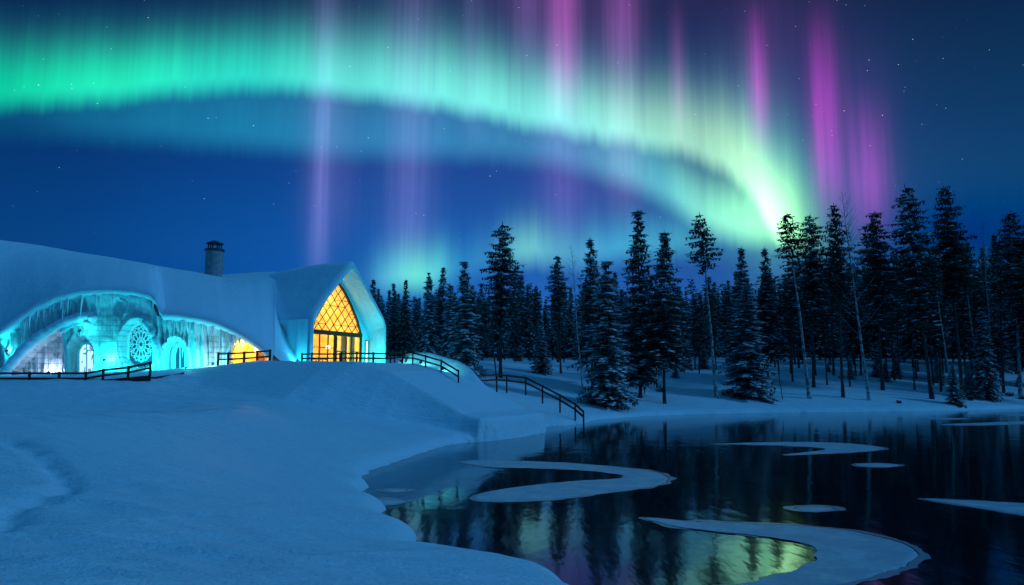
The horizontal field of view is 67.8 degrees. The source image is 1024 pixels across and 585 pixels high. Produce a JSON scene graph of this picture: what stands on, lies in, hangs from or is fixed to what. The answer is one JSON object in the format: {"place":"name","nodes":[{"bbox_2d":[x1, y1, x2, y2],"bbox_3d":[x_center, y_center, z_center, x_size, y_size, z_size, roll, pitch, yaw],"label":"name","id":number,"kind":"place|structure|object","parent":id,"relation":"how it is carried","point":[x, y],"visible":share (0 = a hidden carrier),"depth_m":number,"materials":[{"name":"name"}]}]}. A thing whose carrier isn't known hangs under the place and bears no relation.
{"place":"outdoors","nodes":[
{"label":"outdoors","id":0,"kind":"place"},
{"bbox_2d":[0,352,1023,584],"bbox_3d":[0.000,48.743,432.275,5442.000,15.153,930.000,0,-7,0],"label":"snow ground","id":1,"kind":"structure","parent":0,"point":[248,473],"depth_m":23.18,"materials":[{"name":"white snow"}]},
{"bbox_2d":[0,361,151,380],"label":"walkway railing","id":2,"kind":"object","parent":1,"relation":"on","point":[128,378],"visible":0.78,"depth_m":45.84,"materials":[{"name":"brown wood"}]},
{"bbox_2d":[0,240,385,374],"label":"ice lodge","id":3,"kind":"structure","parent":1,"relation":"on","point":[117,312],"depth_m":55.86,"materials":[{"name":"blue"}]},
{"bbox_2d":[76,340,93,371],"bbox_3d":[-30.735,4.709,55.139,1.676,2.495,0.310,0,-7,0],"label":"arched window","id":4,"kind":"structure","parent":3,"relation":"in","point":[84,353],"depth_m":55.12,"materials":[{"name":"white glass"}]},
{"bbox_2d":[125,324,155,367],"bbox_3d":[-26.663,3.754,54.851,2.409,3.462,0.330,0,-7,0],"label":"rose window","id":5,"kind":"structure","parent":3,"relation":"in","point":[139,349],"depth_m":54.80,"materials":[{"name":"blue"}]},
{"bbox_2d":[171,342,188,368],"bbox_3d":[-23.988,4.740,55.120,1.435,2.441,0.380,0,-7,0],"label":"arched window","id":6,"kind":"structure","parent":3,"relation":"in","point":[177,361],"depth_m":55.05,"materials":[{"name":"blue glass"}]},
{"bbox_2d":[313,284,361,361],"bbox_3d":[-14.554,2.805,63.429,0.273,7.492,6.449,-4,-8,28],"label":"gable window","id":7,"kind":"structure","parent":3,"relation":"in","point":[336,333],"depth_m":63.75,"materials":[{"name":"yellow glass"}]},
{"bbox_2d":[217,349,270,365],"bbox_3d":[-18.440,4.659,51.816,3.684,1.638,1.330,0,-7,0],"label":"doorway railing","id":8,"kind":"object","parent":1,"relation":"on","point":[243,353],"visible":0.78,"depth_m":51.60,"materials":[{"name":"brown wood"}]},
{"bbox_2d":[340,350,406,362],"bbox_3d":[-10.176,5.028,55.839,5.965,1.450,0.237,-3,-8,26],"label":"terrace railing","id":9,"kind":"object","parent":1,"relation":"on","point":[372,358],"visible":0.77,"depth_m":55.83,"materials":[{"name":"brown wood"}]},
{"bbox_2d":[386,283,403,362],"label":"spruce tree","id":10,"kind":"object","parent":1,"relation":"on","point":[392,333],"visible":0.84,"depth_m":95.99,"materials":[{"name":"green plant"}]},
{"bbox_2d":[395,280,418,351],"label":"spruce tree","id":11,"kind":"object","parent":1,"relation":"on","point":[406,341],"visible":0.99,"depth_m":95.02,"materials":[{"name":"green plant"}]},
{"bbox_2d":[409,296,422,351],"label":"spruce tree","id":12,"kind":"object","parent":1,"relation":"on","point":[414,310],"visible":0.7,"depth_m":117.86,"materials":[{"name":"green plant"}]},
{"bbox_2d":[415,273,441,355],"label":"spruce tree","id":13,"kind":"object","parent":1,"relation":"on","point":[430,338],"visible":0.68,"depth_m":89.99,"materials":[{"name":"green plant"}]},
{"bbox_2d":[402,351,458,382],"bbox_3d":[-5.695,5.309,52.018,5.106,2.691,0.378,-5,-8,33],"label":"ramp railing","id":14,"kind":"object","parent":1,"relation":"on","point":[425,361],"visible":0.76,"depth_m":51.90,"materials":[{"name":"brown wood"}]},
{"bbox_2d":[433,267,454,348],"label":"spruce tree","id":15,"kind":"object","parent":1,"relation":"on","point":[442,291],"visible":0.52,"depth_m":93.18,"materials":[{"name":"green plant"}]},
{"bbox_2d":[436,284,458,359],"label":"spruce tree","id":16,"kind":"object","parent":1,"relation":"on","point":[447,315],"visible":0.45,"depth_m":83.87,"materials":[{"name":"green plant"}]},
{"bbox_2d":[444,260,488,383],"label":"spruce tree","id":17,"kind":"object","parent":1,"relation":"on","point":[466,355],"visible":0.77,"depth_m":79.75,"materials":[{"name":"green plant"}]},
{"bbox_2d":[475,282,490,359],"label":"spruce tree","id":18,"kind":"object","parent":1,"relation":"on","point":[480,292],"visible":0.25,"depth_m":146.91,"materials":[{"name":"green plant"}]},
{"bbox_2d":[477,298,490,360],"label":"spruce tree","id":19,"kind":"object","parent":1,"relation":"on","point":[484,319],"visible":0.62,"depth_m":137.55,"materials":[{"name":"green plant"}]},
{"bbox_2d":[485,281,509,360],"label":"spruce tree","id":20,"kind":"object","parent":1,"relation":"on","point":[496,338],"visible":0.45,"depth_m":122.61,"materials":[{"name":"green plant"}]},
{"bbox_2d":[478,220,526,377],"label":"spruce tree","id":21,"kind":"object","parent":1,"relation":"on","point":[504,264],"visible":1,"depth_m":90.53,"materials":[{"name":"green plant"}]},
{"bbox_2d":[504,281,525,360],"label":"spruce tree","id":22,"kind":"object","parent":1,"relation":"on","point":[517,346],"visible":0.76,"depth_m":126.23,"materials":[{"name":"green plant"}]},
{"bbox_2d":[521,284,535,359],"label":"spruce tree","id":23,"kind":"object","parent":1,"relation":"on","point":[526,342],"visible":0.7,"depth_m":148.27,"materials":[{"name":"green plant"}]},
{"bbox_2d":[521,283,537,360],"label":"spruce tree","id":24,"kind":"object","parent":1,"relation":"on","point":[528,302],"visible":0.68,"depth_m":139.44,"materials":[{"name":"green plant"}]},
{"bbox_2d":[478,374,583,423],"bbox_3d":[1.431,9.085,63.700,9.377,4.559,0.957,-2,-7,16],"label":"stair railing","id":25,"kind":"object","parent":1,"relation":"on","point":[559,400],"visible":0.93,"depth_m":63.44,"materials":[{"name":"brown wood"}]},
{"bbox_2d":[527,288,543,343],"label":"spruce tree","id":26,"kind":"object","parent":1,"relation":"on","point":[536,328],"visible":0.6,"depth_m":125.59,"materials":[{"name":"green plant"}]},
{"bbox_2d":[528,289,543,356],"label":"spruce tree","id":27,"kind":"object","parent":1,"relation":"on","point":[535,299],"visible":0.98,"depth_m":115.53,"materials":[{"name":"green plant"}]},
{"bbox_2d":[529,326,553,374],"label":"spruce tree","id":28,"kind":"object","parent":1,"relation":"on","point":[544,365],"visible":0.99,"depth_m":98.37,"materials":[{"name":"green plant"}]},
{"bbox_2d":[546,303,560,359],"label":"spruce tree","id":29,"kind":"object","parent":1,"relation":"on","point":[551,347],"visible":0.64,"depth_m":149.57,"materials":[{"name":"green plant"}]},
{"bbox_2d":[544,254,572,373],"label":"spruce tree","id":30,"kind":"object","parent":1,"relation":"on","point":[557,286],"visible":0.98,"depth_m":101.42,"materials":[{"name":"green plant"}]},
{"bbox_2d":[562,287,579,359],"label":"spruce tree","id":31,"kind":"object","parent":1,"relation":"on","point":[569,331],"visible":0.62,"depth_m":152.37,"materials":[{"name":"green plant"}]},
{"bbox_2d":[559,246,588,392],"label":"birch tree","id":32,"kind":"object","parent":1,"relation":"on","point":[573,274],"visible":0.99,"depth_m":82.15,"materials":[{"name":"green plant"}]},
{"bbox_2d":[564,238,615,387],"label":"spruce tree","id":33,"kind":"object","parent":1,"relation":"on","point":[586,344],"visible":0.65,"depth_m":92.33,"materials":[{"name":"green plant"}]},
{"bbox_2d":[574,261,642,410],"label":"spruce tree","id":34,"kind":"object","parent":1,"relation":"on","point":[606,391],"visible":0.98,"depth_m":78.25,"materials":[{"name":"green plant"}]},
{"bbox_2d":[615,210,667,397],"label":"spruce tree","id":35,"kind":"object","parent":1,"relation":"on","point":[636,379],"visible":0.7,"depth_m":88.97,"materials":[{"name":"green plant"}]},
{"bbox_2d":[627,232,697,403],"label":"spruce tree","id":36,"kind":"object","parent":1,"relation":"on","point":[665,338],"visible":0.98,"depth_m":86.72,"materials":[{"name":"green plant"}]},
{"bbox_2d":[382,263,975,358],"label":"distant forest","id":37,"kind":"object","parent":1,"relation":"on","point":[545,324],"visible":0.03,"depth_m":181.03,"materials":[{"name":"green wood"}]},
{"bbox_2d":[684,298,704,369],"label":"spruce tree","id":38,"kind":"object","parent":1,"relation":"on","point":[694,341],"visible":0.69,"depth_m":118.44,"materials":[{"name":"green plant"}]},
{"bbox_2d":[692,290,706,372],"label":"spruce tree","id":39,"kind":"object","parent":1,"relation":"on","point":[701,330],"visible":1,"depth_m":111.37,"materials":[{"name":"green plant"}]},
{"bbox_2d":[689,294,710,359],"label":"spruce tree","id":40,"kind":"object","parent":1,"relation":"on","point":[707,346],"visible":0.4,"depth_m":134.54,"materials":[{"name":"green plant"}]},
{"bbox_2d":[696,343,709,368],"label":"spruce tree","id":41,"kind":"object","parent":1,"relation":"on","point":[703,362],"visible":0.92,"depth_m":118.70,"materials":[{"name":"green plant"}]},
{"bbox_2d":[684,213,723,398],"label":"pine tree","id":42,"kind":"object","parent":1,"relation":"on","point":[702,245],"visible":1,"depth_m":93.81,"materials":[{"name":"green plant"}]},
{"bbox_2d":[700,277,720,324],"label":"spruce tree","id":43,"kind":"object","parent":1,"relation":"on","point":[708,282],"visible":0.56,"depth_m":121.87,"materials":[{"name":"green plant"}]},
{"bbox_2d":[703,296,722,353],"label":"spruce tree","id":44,"kind":"object","parent":1,"relation":"on","point":[718,351],"visible":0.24,"depth_m":144.73,"materials":[{"name":"green plant"}]},
{"bbox_2d":[705,293,721,368],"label":"spruce tree","id":45,"kind":"object","parent":1,"relation":"on","point":[714,331],"visible":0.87,"depth_m":116.91,"materials":[{"name":"green plant"}]},
{"bbox_2d":[716,281,730,362],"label":"spruce tree","id":46,"kind":"object","parent":1,"relation":"on","point":[723,300],"visible":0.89,"depth_m":135.60,"materials":[{"name":"green plant"}]},
{"bbox_2d":[719,280,734,355],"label":"spruce tree","id":47,"kind":"object","parent":1,"relation":"on","point":[727,306],"visible":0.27,"depth_m":153.10,"materials":[{"name":"green plant"}]},
{"bbox_2d":[720,247,760,382],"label":"spruce tree","id":48,"kind":"object","parent":1,"relation":"on","point":[741,273],"visible":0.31,"depth_m":104.74,"materials":[{"name":"green plant"}]},
{"bbox_2d":[716,284,779,404],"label":"spruce tree","id":49,"kind":"object","parent":1,"relation":"on","point":[749,370],"visible":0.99,"depth_m":94.22,"materials":[{"name":"green plant"}]},
{"bbox_2d":[753,246,790,375],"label":"spruce tree","id":50,"kind":"object","parent":1,"relation":"on","point":[767,328],"visible":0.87,"depth_m":106.10,"materials":[{"name":"green plant"}]},
{"bbox_2d":[762,276,786,373],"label":"spruce tree","id":51,"kind":"object","parent":1,"relation":"on","point":[778,295],"visible":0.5,"depth_m":114.82,"materials":[{"name":"green plant"}]},
{"bbox_2d":[775,275,799,373],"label":"spruce tree","id":52,"kind":"object","parent":1,"relation":"on","point":[788,326],"visible":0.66,"depth_m":114.92,"materials":[{"name":"green plant"}]},
{"bbox_2d":[779,277,801,381],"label":"spruce tree","id":53,"kind":"object","parent":1,"relation":"on","point":[789,298],"visible":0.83,"depth_m":108.16,"materials":[{"name":"green plant"}]},
{"bbox_2d":[779,260,805,367],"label":"spruce tree","id":54,"kind":"object","parent":1,"relation":"on","point":[788,270],"visible":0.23,"depth_m":128.17,"materials":[{"name":"green plant"}]},
{"bbox_2d":[770,214,816,398],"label":"pine tree","id":55,"kind":"object","parent":1,"relation":"on","point":[789,241],"visible":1,"depth_m":96.82,"materials":[{"name":"green plant"}]},
{"bbox_2d":[790,274,811,362],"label":"spruce tree","id":56,"kind":"object","parent":1,"relation":"on","point":[800,344],"visible":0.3,"depth_m":137.95,"materials":[{"name":"green plant"}]},
{"bbox_2d":[787,215,831,386],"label":"spruce tree","id":57,"kind":"object","parent":1,"relation":"on","point":[811,263],"visible":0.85,"depth_m":104.55,"materials":[{"name":"green plant"}]},
{"bbox_2d":[796,279,828,375],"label":"spruce tree","id":58,"kind":"object","parent":1,"relation":"on","point":[806,317],"visible":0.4,"depth_m":115.61,"materials":[{"name":"green plant"}]},
{"bbox_2d":[807,269,835,360],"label":"spruce tree","id":59,"kind":"object","parent":1,"relation":"on","point":[819,347],"visible":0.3,"depth_m":146.24,"materials":[{"name":"green plant"}]},
{"bbox_2d":[815,279,833,384],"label":"spruce tree","id":60,"kind":"object","parent":1,"relation":"on","point":[824,326],"visible":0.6,"depth_m":106.57,"materials":[{"name":"green plant"}]},
{"bbox_2d":[823,281,837,374],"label":"spruce tree","id":61,"kind":"object","parent":1,"relation":"on","point":[833,312],"visible":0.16,"depth_m":118.02,"materials":[{"name":"green plant"}]},
{"bbox_2d":[816,201,858,397],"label":"pine tree","id":62,"kind":"object","parent":1,"relation":"on","point":[834,269],"visible":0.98,"depth_m":98.86,"materials":[{"name":"green plant"}]},
{"bbox_2d":[830,259,852,386],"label":"spruce tree","id":63,"kind":"object","parent":1,"relation":"on","point":[844,307],"visible":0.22,"depth_m":106.80,"materials":[{"name":"green plant"}]},
{"bbox_2d":[836,268,866,375],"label":"spruce tree","id":64,"kind":"object","parent":1,"relation":"on","point":[850,318],"visible":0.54,"depth_m":119.59,"materials":[{"name":"green plant"}]},
{"bbox_2d":[818,194,891,399],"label":"birch tree","id":65,"kind":"object","parent":1,"relation":"on","point":[863,359],"visible":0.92,"depth_m":97.67,"materials":[{"name":"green plant"}]},
{"bbox_2d":[836,267,884,374],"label":"spruce tree","id":66,"kind":"object","parent":1,"relation":"on","point":[867,346],"visible":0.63,"depth_m":120.63,"materials":[{"name":"green plant"}]},
{"bbox_2d":[852,211,900,390],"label":"spruce tree","id":67,"kind":"object","parent":1,"relation":"on","point":[877,281],"visible":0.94,"depth_m":106.53,"materials":[{"name":"green plant"}]},
{"bbox_2d":[858,267,899,355],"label":"spruce tree","id":68,"kind":"object","parent":1,"relation":"on","point":[875,339],"visible":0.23,"depth_m":132.32,"materials":[{"name":"green plant"}]},
{"bbox_2d":[874,273,893,381],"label":"spruce tree","id":69,"kind":"object","parent":1,"relation":"on","point":[886,324],"visible":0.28,"depth_m":115.72,"materials":[{"name":"green plant"}]},
{"bbox_2d":[881,266,899,380],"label":"spruce tree","id":70,"kind":"object","parent":1,"relation":"on","point":[890,333],"visible":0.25,"depth_m":119.39,"materials":[{"name":"green plant"}]},
{"bbox_2d":[890,265,905,379],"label":"spruce tree","id":71,"kind":"object","parent":1,"relation":"on","point":[899,317],"visible":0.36,"depth_m":120.90,"materials":[{"name":"green plant"}]},
{"bbox_2d":[900,275,921,389],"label":"spruce tree","id":72,"kind":"object","parent":1,"relation":"on","point":[913,360],"visible":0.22,"depth_m":109.18,"materials":[{"name":"green plant"}]},
{"bbox_2d":[882,184,947,398],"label":"spruce tree","id":73,"kind":"object","parent":1,"relation":"on","point":[922,307],"visible":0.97,"depth_m":102.87,"materials":[{"name":"green plant"}]},
{"bbox_2d":[894,252,938,378],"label":"spruce tree","id":74,"kind":"object","parent":1,"relation":"on","point":[917,345],"visible":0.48,"depth_m":123.11,"materials":[{"name":"green plant"}]},
{"bbox_2d":[904,254,955,374],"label":"spruce tree","id":75,"kind":"object","parent":1,"relation":"on","point":[934,342],"visible":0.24,"depth_m":122.76,"materials":[{"name":"green plant"}]},
{"bbox_2d":[920,282,953,391],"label":"spruce tree","id":76,"kind":"object","parent":1,"relation":"on","point":[944,320],"visible":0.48,"depth_m":110.53,"materials":[{"name":"green plant"}]},
{"bbox_2d":[924,251,949,380],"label":"pine tree","id":77,"kind":"object","parent":1,"relation":"on","point":[935,272],"visible":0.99,"depth_m":100.74,"materials":[{"name":"green plant"}]},
{"bbox_2d":[933,353,945,382],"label":"spruce tree","id":78,"kind":"object","parent":1,"relation":"on","point":[936,375],"visible":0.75,"depth_m":120.38,"materials":[{"name":"green plant"}]},
{"bbox_2d":[943,284,965,361],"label":"spruce tree","id":79,"kind":"object","parent":1,"relation":"on","point":[953,350],"visible":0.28,"depth_m":149.38,"materials":[{"name":"green plant"}]},
{"bbox_2d":[923,185,986,399],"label":"pine tree","id":80,"kind":"object","parent":1,"relation":"on","point":[950,245],"visible":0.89,"depth_m":104.53,"materials":[{"name":"green plant"}]},
{"bbox_2d":[943,365,968,406],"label":"spruce tree","id":81,"kind":"object","parent":1,"relation":"on","point":[956,398],"visible":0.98,"depth_m":98.05,"materials":[{"name":"green plant"}]},
{"bbox_2d":[949,250,974,358],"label":"spruce tree","id":82,"kind":"object","parent":1,"relation":"on","point":[959,332],"visible":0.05,"depth_m":146.83,"materials":[{"name":"green plant"}]},
{"bbox_2d":[952,281,977,373],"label":"spruce tree","id":83,"kind":"object","parent":1,"relation":"on","point":[963,306],"visible":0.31,"depth_m":123.45,"materials":[{"name":"green plant"}]},
{"bbox_2d":[954,253,979,382],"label":"pine tree","id":84,"kind":"object","parent":1,"relation":"on","point":[970,272],"visible":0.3,"depth_m":108.47,"materials":[{"name":"green plant"}]},
{"bbox_2d":[964,365,978,398],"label":"spruce tree","id":85,"kind":"object","parent":1,"relation":"on","point":[969,389],"visible":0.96,"depth_m":105.97,"materials":[{"name":"green plant"}]},
{"bbox_2d":[963,282,985,387],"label":"spruce tree","id":86,"kind":"object","parent":1,"relation":"on","point":[974,301],"visible":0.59,"depth_m":112.30,"materials":[{"name":"green plant"}]},
{"bbox_2d":[964,264,995,368],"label":"spruce tree","id":87,"kind":"object","parent":1,"relation":"on","point":[975,272],"visible":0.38,"depth_m":116.73,"materials":[{"name":"green plant"}]},
{"bbox_2d":[968,307,1007,402],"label":"spruce tree","id":88,"kind":"object","parent":1,"relation":"on","point":[987,375],"visible":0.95,"depth_m":106.03,"materials":[{"name":"green plant"}]},
{"bbox_2d":[965,260,1015,373],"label":"spruce tree","id":89,"kind":"object","parent":1,"relation":"on","point":[995,323],"visible":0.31,"depth_m":122.48,"materials":[{"name":"green plant"}]},
{"bbox_2d":[971,220,1013,385],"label":"birch tree","id":90,"kind":"object","parent":1,"relation":"on","point":[988,283],"visible":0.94,"depth_m":112.78,"materials":[{"name":"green plant"}]},
{"bbox_2d":[981,239,1018,391],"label":"tree","id":91,"kind":"object","parent":1,"relation":"on","point":[1000,316],"visible":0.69,"depth_m":116.70,"materials":[{"name":"green plant"}]},
{"bbox_2d":[986,234,1016,364],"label":"spruce tree","id":92,"kind":"object","parent":1,"relation":"on","point":[994,237],"visible":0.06,"depth_m":146.78,"materials":[{"name":"green plant"}]},
{"bbox_2d":[991,212,1023,395],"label":"pine tree","id":93,"kind":"object","parent":1,"relation":"on","point":[1010,223],"visible":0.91,"depth_m":115.13,"materials":[{"name":"green plant"}]},
{"bbox_2d":[995,228,1023,324],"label":"spruce tree","id":94,"kind":"object","parent":1,"relation":"on","point":[1017,266],"visible":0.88,"depth_m":113.58,"materials":[{"name":"green plant"}]},
{"bbox_2d":[998,251,1021,373],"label":"spruce tree","id":95,"kind":"object","parent":1,"relation":"on","point":[1009,321],"visible":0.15,"depth_m":135.46,"materials":[{"name":"green plant"}]},
{"bbox_2d":[1000,268,1023,372],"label":"spruce tree","id":96,"kind":"object","parent":1,"relation":"on","point":[1014,367],"visible":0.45,"depth_m":126.87,"materials":[{"name":"green plant"}]},
{"bbox_2d":[0,0,1023,356],"label":"sky","id":97,"kind":"structure","parent":0,"point":[389,138],"materials":[{"name":"blue"}]},
{"bbox_2d":[361,408,1023,584],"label":"pond water","id":98,"kind":"structure","parent":0,"point":[606,539],"depth_m":22.36,"materials":[{"name":"black liquid"}]},
{"bbox_2d":[377,497,413,505],"bbox_3d":[-3.349,5.765,21.016,1.286,0.042,1.575,0,-7,0],"label":"ice floe","id":99,"kind":"object","parent":98,"relation":"on","point":[388,501],"visible":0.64,"depth_m":20.99,"materials":[{"name":"blue"}]},
{"bbox_2d":[460,460,676,501],"bbox_3d":[1.755,6.452,26.688,7.859,0.042,11.774,0,-7,0],"label":"ice floe","id":100,"kind":"object","parent":98,"relation":"on","point":[634,479],"visible":0.99,"depth_m":24.55,"materials":[{"name":"blue"}]},
{"bbox_2d":[639,517,932,584],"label":"ice floe","id":101,"kind":"object","parent":98,"relation":"on","point":[847,557],"visible":1,"depth_m":14.62,"materials":[{"name":"blue"}]},
{"bbox_2d":[716,442,888,454],"bbox_3d":[15.400,7.959,39.148,7.914,0.042,7.461,2,-7,-13],"label":"ice floe","id":102,"kind":"object","parent":98,"relation":"on","point":[831,448],"visible":0.95,"depth_m":39.46,"materials":[{"name":"blue"}]},
{"bbox_2d":[783,505,844,511],"bbox_3d":[7.858,5.622,19.832,1.645,0.042,1.142,0,-7,0],"label":"ice floe","id":103,"kind":"object","parent":98,"relation":"on","point":[812,508],"visible":0.99,"depth_m":19.75,"materials":[{"name":"blue"}]},
{"bbox_2d":[851,463,905,467],"bbox_3d":[14.555,6.916,30.529,2.244,0.042,1.711,5,-8,-35],"label":"ice floe","id":104,"kind":"object","parent":98,"relation":"on","point":[875,465],"visible":0.98,"depth_m":30.32,"materials":[{"name":"blue"}]},
{"bbox_2d":[917,498,1023,515],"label":"ice floe","id":105,"kind":"object","parent":98,"relation":"on","point":[1013,508],"visible":1,"depth_m":20.36,"materials":[{"name":"blue"}]},
{"bbox_2d":[939,421,1023,424],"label":"ice floe","id":106,"kind":"object","parent":98,"relation":"on","point":[1005,423],"visible":0.98,"depth_m":62.85,"materials":[{"name":"blue"}]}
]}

